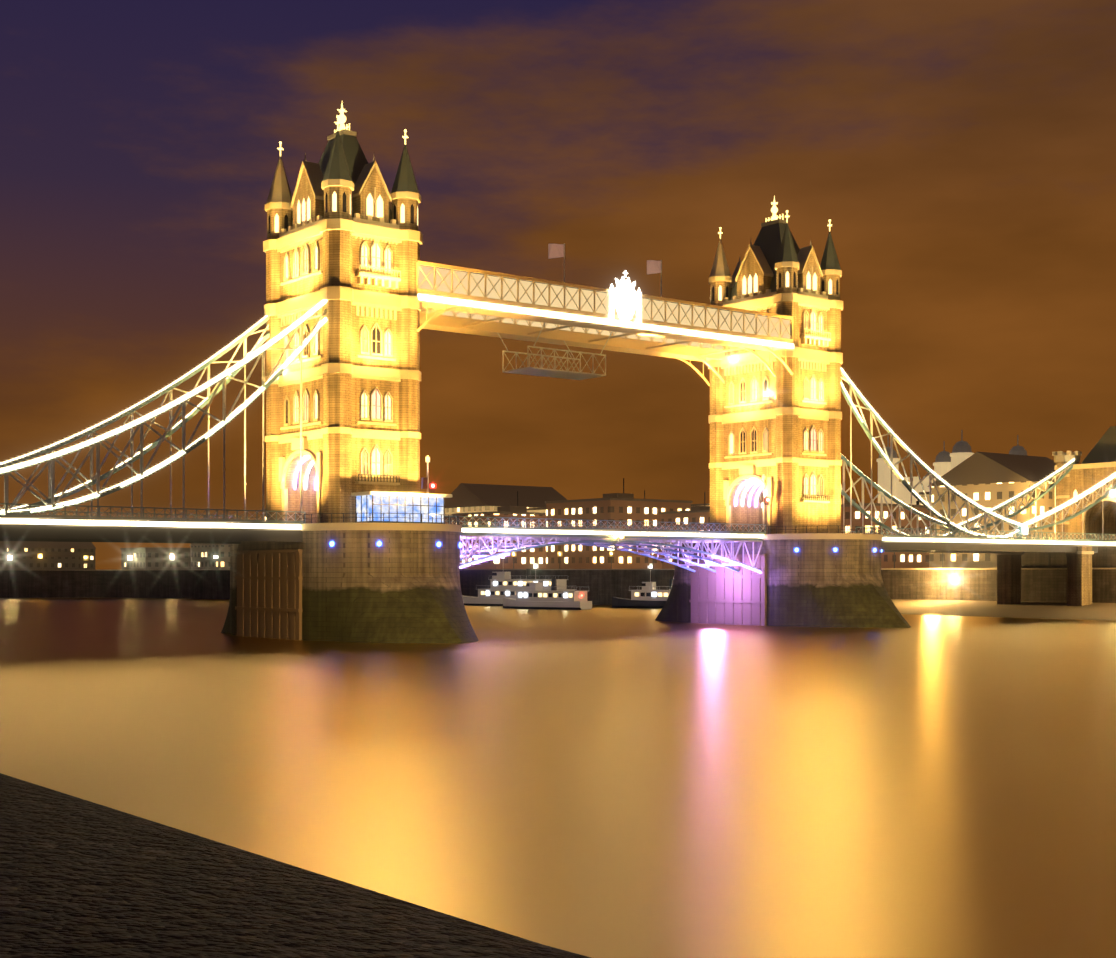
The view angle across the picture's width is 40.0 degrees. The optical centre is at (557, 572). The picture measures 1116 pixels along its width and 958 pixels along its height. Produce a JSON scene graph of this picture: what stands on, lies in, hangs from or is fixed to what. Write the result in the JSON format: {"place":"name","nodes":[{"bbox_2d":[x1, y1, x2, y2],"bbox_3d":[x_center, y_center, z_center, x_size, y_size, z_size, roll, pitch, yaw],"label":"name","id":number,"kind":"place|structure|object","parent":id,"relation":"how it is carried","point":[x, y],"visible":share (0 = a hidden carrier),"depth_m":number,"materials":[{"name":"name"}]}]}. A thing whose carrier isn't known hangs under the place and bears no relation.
{"place":"outdoors","nodes":[
{"label":"outdoors","id":0,"kind":"place"},
{"bbox_2d":[0,598,1115,957],"bbox_3d":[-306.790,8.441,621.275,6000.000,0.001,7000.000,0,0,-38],"label":"river water","id":1,"kind":"structure","parent":0,"point":[614,782],"depth_m":67.39,"materials":[{"name":"brown liquid"}]},
{"bbox_2d":[221,513,478,643],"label":"pier","id":2,"kind":"structure","parent":1,"relation":"in","point":[397,582],"depth_m":187.71,"materials":[{"name":"stone"}]},
{"bbox_2d":[263,104,451,523],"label":"tower","id":3,"kind":"structure","parent":2,"relation":"on","point":[344,237],"depth_m":197.93,"materials":[{"name":"stone"}]},
{"bbox_2d":[417,243,793,385],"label":"walkways","id":4,"kind":"structure","parent":3,"relation":"attached to","point":[624,316],"depth_m":224.55,"materials":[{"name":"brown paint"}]},
{"bbox_2d":[421,455,434,492],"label":"signal mast","id":5,"kind":"object","parent":2,"relation":"on","point":[427,485],"visible":0.79,"depth_m":204.30,"materials":[{"name":"white metal"}]},
{"bbox_2d":[445,516,765,572],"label":"bascule span","id":6,"kind":"object","parent":2,"relation":"on","point":[627,539],"visible":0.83,"depth_m":226.35,"materials":[{"name":"white metal"}]},
{"bbox_2d":[462,569,576,605],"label":"river boat","id":7,"kind":"object","parent":1,"relation":"on","point":[502,584],"visible":0.56,"depth_m":384.52,"materials":[{"name":"grey metal"}]},
{"bbox_2d":[503,566,591,609],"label":"river boat","id":8,"kind":"object","parent":1,"relation":"in","point":[534,595],"visible":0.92,"depth_m":350.98,"materials":[{"name":"grey metal"}]},
{"bbox_2d":[612,566,673,607],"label":"river boat","id":9,"kind":"object","parent":1,"relation":"on","point":[648,595],"visible":0.62,"depth_m":361.56,"materials":[{"name":"grey metal"}]},
{"bbox_2d":[655,526,910,627],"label":"pier","id":10,"kind":"structure","parent":1,"relation":"in","point":[806,579],"depth_m":239.50,"materials":[{"name":"stone"}]},
{"bbox_2d":[758,474,768,531],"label":"signal mast","id":11,"kind":"object","parent":10,"relation":"on","point":[763,499],"visible":0.81,"depth_m":243.91,"materials":[{"name":"white metal"}]},
{"bbox_2d":[708,196,842,533],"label":"tower","id":12,"kind":"structure","parent":10,"relation":"on","point":[781,431],"depth_m":249.81,"materials":[{"name":"stone"}]},
{"bbox_2d":[0,568,1115,620],"bbox_3d":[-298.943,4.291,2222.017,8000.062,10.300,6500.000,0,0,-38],"label":"embankment wall","id":13,"kind":"structure","parent":0,"point":[940,591],"depth_m":391.68,"materials":[{"name":"brown"}]},
{"bbox_2d":[0,773,590,957],"bbox_3d":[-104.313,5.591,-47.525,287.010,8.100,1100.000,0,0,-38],"label":"embankment","id":14,"kind":"structure","parent":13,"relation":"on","point":[81,878],"depth_m":35.74,"materials":[{"name":"black stone"}]},
{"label":"abutment tower","id":15,"kind":"object","parent":14,"relation":"on","visible":0},
{"bbox_2d":[0,300,326,543],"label":"suspension chain span","id":16,"kind":"object","parent":15,"relation":"attached to","point":[20,523],"visible":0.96,"depth_m":183.99,"materials":[{"name":"white metal"}]},
{"bbox_2d":[0,452,1055,569],"bbox_3d":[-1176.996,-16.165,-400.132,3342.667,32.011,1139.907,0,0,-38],"label":"background buildings","id":17,"kind":"structure","parent":13,"relation":"on","point":[988,480],"depth_m":409.35,"materials":[{"name":"brick"}]},
{"bbox_2d":[8,552,1048,580],"bbox_3d":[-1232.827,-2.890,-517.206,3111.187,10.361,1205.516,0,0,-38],"label":"quay lamps","id":18,"kind":"object","parent":13,"relation":"on","point":[85,557],"visible":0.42,"depth_m":406.21,"materials":[{"name":"grey metal"}]},
{"bbox_2d":[877,430,1026,504],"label":"tower of london keep","id":19,"kind":"structure","parent":13,"relation":"on","point":[945,462],"depth_m":512.46,"materials":[{"name":"beige stone"}]},
{"bbox_2d":[995,426,1115,605],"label":"abutment tower","id":20,"kind":"structure","parent":13,"relation":"on","point":[1096,466],"depth_m":315.46,"materials":[{"name":"stone"}]},
{"bbox_2d":[841,368,1115,553],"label":"suspension chain span","id":21,"kind":"object","parent":20,"relation":"attached to","point":[949,541],"visible":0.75,"depth_m":279.04,"materials":[{"name":"white metal"}]},
{"bbox_2d":[0,0,1115,569],"label":"sky","id":22,"kind":"structure","parent":0,"point":[959,156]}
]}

